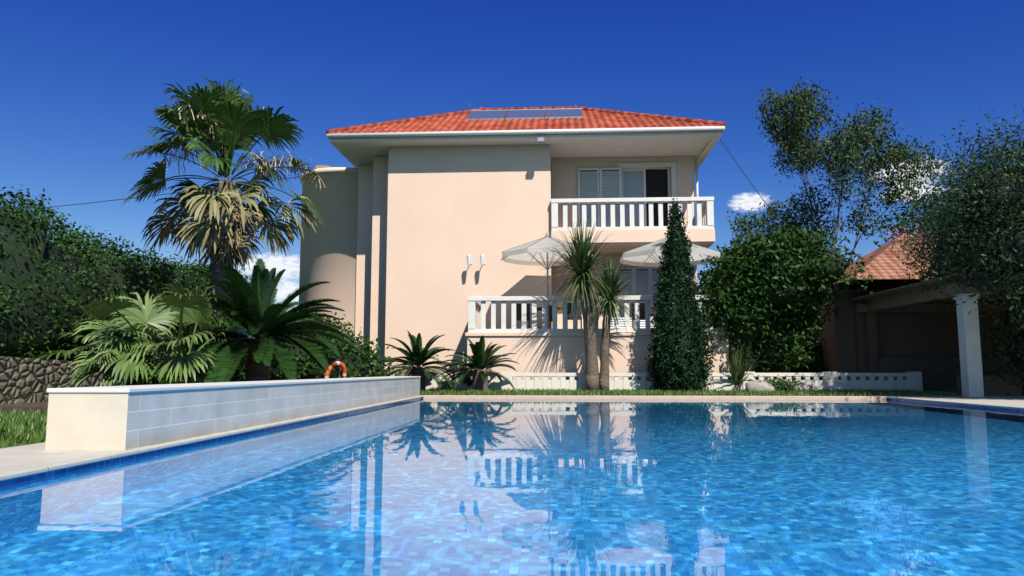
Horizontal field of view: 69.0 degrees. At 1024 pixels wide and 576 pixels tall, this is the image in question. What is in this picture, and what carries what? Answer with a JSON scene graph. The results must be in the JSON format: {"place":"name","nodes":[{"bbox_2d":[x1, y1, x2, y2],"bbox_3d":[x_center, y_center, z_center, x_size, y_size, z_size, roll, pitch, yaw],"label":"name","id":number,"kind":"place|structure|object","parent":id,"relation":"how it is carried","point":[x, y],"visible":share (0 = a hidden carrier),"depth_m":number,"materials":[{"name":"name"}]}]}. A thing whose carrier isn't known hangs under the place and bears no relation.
{"place":"outdoors","nodes":[
{"label":"outdoors","id":0,"kind":"place"},
{"bbox_2d":[0,407,47,448],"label":"lawn","id":1,"kind":"structure","parent":0,"point":[29,424],"depth_m":6.66,"materials":[{"name":"green plant"}]},
{"bbox_2d":[299,167,358,352],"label":"cylindrical tower","id":2,"kind":"structure","parent":0,"point":[329,254],"depth_m":25.19,"materials":[{"name":"beige paint"}]},
{"bbox_2d":[315,165,330,168],"bbox_3d":[-6.749,-4.129,26.669,0.600,0.400,0.600,0,-6,3],"label":"tower dish","id":3,"kind":"object","parent":2,"relation":"on","point":[322,166],"visible":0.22,"depth_m":26.47,"materials":[{"name":"white plastic"}]},
{"bbox_2d":[15,139,782,225],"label":"power lines","id":4,"kind":"object","parent":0,"point":[348,169],"visible":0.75,"depth_m":25.05,"materials":[{"name":"black metal"}]},
{"bbox_2d":[1,376,864,447],"bbox_3d":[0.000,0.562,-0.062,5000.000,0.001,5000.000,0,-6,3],"label":"ground","id":5,"kind":"structure","parent":0,"point":[20,444],"depth_m":5.88,"materials":[{"name":"green plant"}]},
{"bbox_2d":[0,402,47,414],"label":"soil","id":6,"kind":"structure","parent":5,"relation":"on","point":[34,406],"depth_m":9.29,"materials":[{"name":"soil"}]},
{"bbox_2d":[55,279,247,386],"bbox_3d":[-5.887,0.750,12.090,2.594,1.816,3.105,0,-6,3],"label":"fan shrub","id":7,"kind":"object","parent":6,"relation":"on","point":[186,314],"visible":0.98,"depth_m":11.52,"materials":[{"name":"green plant"}]},
{"bbox_2d":[155,258,364,382],"bbox_3d":[-4.449,0.654,13.280,3.556,2.543,3.597,0,-6,3],"label":"sago palm","id":8,"kind":"object","parent":6,"relation":"on","point":[254,310],"depth_m":12.94,"materials":[{"name":"green plant"}]},
{"bbox_2d":[0,356,159,404],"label":"stone wall","id":9,"kind":"structure","parent":5,"relation":"on","point":[27,380],"depth_m":12.07,"materials":[{"name":"beige stone"}]},
{"bbox_2d":[32,294,175,383],"bbox_3d":[-7.890,1.150,15.071,3.468,2.015,2.626,2,-7,-15],"label":"fan shrub","id":10,"kind":"object","parent":5,"relation":"on","point":[81,320],"visible":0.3,"depth_m":14.60,"materials":[{"name":"green plant"}]},
{"bbox_2d":[0,185,279,381],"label":"hedge","id":11,"kind":"object","parent":5,"relation":"on","point":[18,264],"depth_m":14.85,"materials":[{"name":"green plant"}]},
{"bbox_2d":[119,77,326,329],"bbox_3d":[-6.844,-1.251,17.738,4.615,7.413,4.781,0,-6,3],"label":"fan palm","id":12,"kind":"object","parent":5,"relation":"on","point":[240,126],"depth_m":17.39,"materials":[{"name":"green plant"}]},
{"bbox_2d":[163,197,270,273],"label":"dead palm fronds","id":13,"kind":"object","parent":12,"relation":"attached to","point":[240,249],"visible":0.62,"depth_m":17.35,"materials":[{"name":"plant"}]},
{"bbox_2d":[140,180,320,257],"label":"palm fronds","id":14,"kind":"object","parent":12,"relation":"attached to","point":[289,229],"visible":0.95,"depth_m":17.23,"materials":[{"name":"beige plant"}]},
{"bbox_2d":[121,283,401,384],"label":"shrubs","id":15,"kind":"object","parent":5,"relation":"on","point":[366,350],"depth_m":16.77,"materials":[{"name":"green plant"}]},
{"bbox_2d":[324,361,346,378],"bbox_3d":[-3.630,1.810,15.340,0.076,0.620,0.620,10,-1,29],"label":"lifebuoy","id":16,"kind":"object","parent":5,"relation":"on","point":[341,365],"visible":0.41,"depth_m":15.32,"materials":[{"name":"orange plastic"}]},
{"bbox_2d":[375,331,455,391],"bbox_3d":[-2.529,1.902,19.116,2.386,1.600,2.383,0,-6,3],"label":"cycad","id":17,"kind":"object","parent":5,"relation":"on","point":[417,355],"depth_m":18.87,"materials":[{"name":"green plant"}]},
{"bbox_2d":[436,335,519,390],"bbox_3d":[-0.883,1.967,19.155,2.200,1.450,2.140,0,-6,3],"label":"cycad","id":18,"kind":"object","parent":5,"relation":"on","point":[481,358],"depth_m":18.92,"materials":[{"name":"green plant"}]},
{"bbox_2d":[355,144,728,379],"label":"villa walls","id":19,"kind":"structure","parent":5,"relation":"on","point":[429,219],"depth_m":22.96,"materials":[{"name":"beige paint"}]},
{"bbox_2d":[467,137,544,264],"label":"wall lamps","id":20,"kind":"object","parent":19,"relation":"attached to","point":[482,256],"visible":1,"depth_m":22.36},
{"bbox_2d":[332,109,718,133],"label":"roof front","id":21,"kind":"structure","parent":19,"relation":"on","point":[593,119],"depth_m":23.42,"materials":[{"name":"tile"}]},
{"bbox_2d":[466,103,582,120],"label":"solar panels","id":22,"kind":"object","parent":21,"relation":"on","point":[566,113],"visible":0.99,"depth_m":25.27,"materials":[{"name":"blue"}]},
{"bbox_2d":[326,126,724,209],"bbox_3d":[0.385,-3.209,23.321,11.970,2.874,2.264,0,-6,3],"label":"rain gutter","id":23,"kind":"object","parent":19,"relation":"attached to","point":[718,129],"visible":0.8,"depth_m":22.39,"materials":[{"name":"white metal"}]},
{"bbox_2d":[326,105,725,133],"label":"roof ridges","id":24,"kind":"object","parent":19,"relation":"on","point":[598,110],"visible":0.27,"depth_m":24.69,"materials":[{"name":"orange tile"}]},
{"bbox_2d":[329,130,726,332],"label":"villa trim","id":25,"kind":"structure","parent":19,"relation":"attached to","point":[355,152],"depth_m":22.61,"materials":[{"name":"white paint"}]},
{"bbox_2d":[501,232,592,328],"bbox_3d":[0.986,-0.169,21.045,2.562,2.890,2.523,0,-6,3],"label":"umbrella","id":26,"kind":"object","parent":19,"relation":"on","point":[529,253],"visible":0.69,"depth_m":20.98,"materials":[{"name":"white fabric"}]},
{"bbox_2d":[516,303,654,328],"bbox_3d":[2.756,0.896,21.717,5.340,0.920,1.420,0,-6,3],"label":"terrace furniture","id":27,"kind":"object","parent":19,"relation":"on","point":[569,313],"visible":0.2,"depth_m":21.70,"materials":[{"name":"white plastic"}]},
{"bbox_2d":[578,168,670,328],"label":"sliding glass doors","id":28,"kind":"structure","parent":19,"relation":"in","point":[642,183],"depth_m":24.35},
{"bbox_2d":[620,234,719,266],"bbox_3d":[4.400,-0.162,20.838,2.634,2.830,2.634,0,-6,3],"label":"umbrella","id":29,"kind":"object","parent":19,"relation":"on","point":[646,255],"visible":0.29,"depth_m":20.85,"materials":[{"name":"white fabric"}]},
{"bbox_2d":[535,211,635,390],"bbox_3d":[1.863,0.333,19.472,2.992,4.748,2.833,0,-6,3],"label":"cordyline","id":30,"kind":"object","parent":5,"relation":"on","point":[583,248],"depth_m":19.30,"materials":[{"name":"green plant"}]},
{"bbox_2d":[548,247,606,311],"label":"leaves","id":31,"kind":"object","parent":30,"relation":"attached to","point":[576,264],"visible":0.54,"depth_m":19.36,"materials":[{"name":"green plant"}]},
{"bbox_2d":[570,253,650,390],"bbox_3d":[2.556,0.889,19.495,2.215,3.646,2.169,0,-6,3],"label":"cordyline","id":32,"kind":"object","parent":5,"relation":"on","point":[613,283],"depth_m":19.31,"materials":[{"name":"green plant"}]},
{"bbox_2d":[593,273,627,331],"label":"leaves","id":33,"kind":"object","parent":32,"relation":"attached to","point":[605,307],"visible":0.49,"depth_m":19.35,"materials":[{"name":"green plant"}]},
{"bbox_2d":[425,372,922,391],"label":"garden wall piers","id":34,"kind":"structure","parent":5,"relation":"on","point":[915,381],"depth_m":19.43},
{"bbox_2d":[712,346,759,386],"bbox_3d":[5.745,2.007,19.614,1.862,1.188,1.610,-5,-8,41],"label":"yucca","id":35,"kind":"object","parent":5,"relation":"on","point":[737,372],"visible":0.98,"depth_m":19.39,"materials":[{"name":"green plant"}]},
{"bbox_2d":[744,380,774,391],"bbox_3d":[6.149,2.514,18.506,0.748,0.489,0.509,0,-6,3],"label":"rock","id":36,"kind":"object","parent":5,"relation":"on","point":[753,385],"visible":0.54,"depth_m":18.32,"materials":[{"name":"white stone"}]},
{"bbox_2d":[728,336,828,379],"bbox_3d":[8.529,1.769,25.304,7.872,3.479,6.990,0,-6,3],"label":"hedge","id":37,"kind":"object","parent":5,"relation":"on","point":[819,351],"depth_m":22.61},
{"bbox_2d":[753,375,812,391],"bbox_3d":[6.798,2.515,18.788,1.502,0.700,1.108,0,-6,3],"label":"shrub","id":38,"kind":"object","parent":5,"relation":"on","point":[780,381],"depth_m":18.62,"materials":[{"name":"green plant"}]},
{"bbox_2d":[694,221,872,379],"bbox_3d":[6.989,0.525,20.293,4.872,4.575,4.432,0,-6,3],"label":"round tree","id":39,"kind":"object","parent":5,"relation":"on","point":[735,256],"depth_m":19.73,"materials":[{"name":"green plant"}]},
{"bbox_2d":[791,383,813,391],"bbox_3d":[7.241,2.543,18.619,0.607,0.369,0.462,2,-7,-21],"label":"rock","id":40,"kind":"object","parent":5,"relation":"on","point":[806,386],"visible":0.45,"depth_m":18.49,"materials":[{"name":"white stone"}]},
{"bbox_2d":[751,75,951,260],"bbox_3d":[14.107,-2.792,31.354,6.977,13.630,7.053,0,-6,3],"label":"eucalyptus tree","id":41,"kind":"object","parent":5,"relation":"on","point":[855,134],"depth_m":31.03,"materials":[{"name":"green plant"}]},
{"bbox_2d":[809,289,1009,379],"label":"kitchen walls","id":42,"kind":"structure","parent":5,"relation":"on","point":[838,336],"depth_m":21.51,"materials":[{"name":"beige paint"}]},
{"bbox_2d":[821,234,937,292],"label":"gazebo roof","id":43,"kind":"structure","parent":42,"relation":"on","point":[882,262],"depth_m":20.61,"materials":[{"name":"tile"}]},
{"bbox_2d":[883,224,930,244],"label":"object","id":44,"kind":"object","parent":43,"relation":"on","point":[898,235],"visible":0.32,"depth_m":22.07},
{"bbox_2d":[0,395,1023,480],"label":"pool deck","id":45,"kind":"structure","parent":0,"point":[24,460],"depth_m":5.21,"materials":[{"name":"stone"}]},
{"bbox_2d":[45,378,419,449],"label":"pool wall","id":46,"kind":"structure","parent":45,"relation":"on","point":[101,421],"depth_m":6.05,"materials":[{"name":"tile"}]},
{"bbox_2d":[47,376,420,392],"bbox_3d":[-2.641,1.338,10.806,0.604,0.030,11.244,0,-6,3],"label":"wall coping","id":47,"kind":"object","parent":46,"relation":"on","point":[139,388],"visible":1,"depth_m":6.38,"materials":[{"name":"white stone"}]},
{"bbox_2d":[0,397,1023,485],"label":"pool shell","id":48,"kind":"object","parent":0,"point":[36,476],"visible":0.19,"depth_m":5.90},
{"bbox_2d":[0,399,1023,575],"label":"pool water","id":49,"kind":"structure","parent":48,"relation":"in","point":[615,487],"depth_m":3.63,"materials":[{"name":"blue liquid"}]},
{"bbox_2d":[0,0,1023,310],"label":"sky","id":50,"kind":"structure","parent":0,"point":[81,80],"materials":[{"name":"blue"}]},
{"bbox_2d":[423,395,885,399],"bbox_3d":[2.985,2.396,16.154,9.840,0.114,0.362,0,-6,3],"label":"pool coping","id":51,"kind":"object","parent":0,"point":[638,397],"visible":0.56,"depth_m":16.00,"materials":[{"name":"beige stone"}]},
{"bbox_2d":[434,373,909,391],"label":"garden wall","id":52,"kind":"structure","parent":0,"point":[844,383],"depth_m":19.52,"materials":[{"name":"beige paint"}]},
{"bbox_2d":[420,387,963,395],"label":"lawn","id":53,"kind":"structure","parent":0,"point":[709,392],"depth_m":17.03,"materials":[{"name":"green plant"}]},
{"bbox_2d":[645,197,717,392],"bbox_3d":[4.368,0.181,19.360,1.961,5.222,1.877,0,-6,3],"label":"cypress","id":54,"kind":"object","parent":53,"relation":"on","point":[657,333],"depth_m":18.96,"materials":[{"name":"green plant"}]},
{"bbox_2d":[726,193,845,248],"bbox_3d":[12.095,-0.043,32.146,5.168,8.361,5.454,0,-6,3],"label":"eucalyptus tree","id":55,"kind":"object","parent":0,"point":[741,223],"depth_m":32.79,"materials":[{"name":"green plant"}]},
{"bbox_2d":[850,391,1023,396],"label":"pergola floor","id":56,"kind":"structure","parent":0,"point":[984,395],"depth_m":16.55,"materials":[{"name":"stone"}]},
{"bbox_2d":[854,312,1013,379],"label":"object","id":57,"kind":"object","parent":56,"relation":"on","point":[909,335],"visible":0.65,"depth_m":21.11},
{"bbox_2d":[879,358,1021,394],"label":"low wall","id":58,"kind":"structure","parent":56,"relation":"on","point":[941,374],"depth_m":20.09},
{"bbox_2d":[919,130,1023,395],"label":"olive tree","id":59,"kind":"object","parent":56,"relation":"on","point":[1018,315],"depth_m":14.80,"materials":[{"name":"green plant"}]},
{"bbox_2d":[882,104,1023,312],"bbox_3d":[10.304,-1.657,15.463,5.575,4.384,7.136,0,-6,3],"label":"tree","id":60,"kind":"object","parent":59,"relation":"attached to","point":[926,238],"depth_m":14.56,"materials":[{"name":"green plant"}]},
{"bbox_2d":[855,151,1022,288],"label":"trees","id":61,"kind":"object","parent":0,"point":[902,223],"depth_m":24.83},
{"bbox_2d":[953,293,983,396],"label":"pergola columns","id":62,"kind":"structure","parent":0,"point":[970,356],"depth_m":15.89,"materials":[{"name":"white paint"}]},
{"bbox_2d":[848,273,1023,312],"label":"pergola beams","id":63,"kind":"structure","parent":62,"relation":"on","point":[898,299],"depth_m":19.56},
{"bbox_2d":[908,248,1019,308],"bbox_3d":[12.905,-0.931,17.387,7.288,2.762,6.378,0,-6,3],"label":"pergola vine","id":64,"kind":"object","parent":63,"relation":"on","point":[936,285],"depth_m":17.26,"materials":[{"name":"green plant"}]}
]}

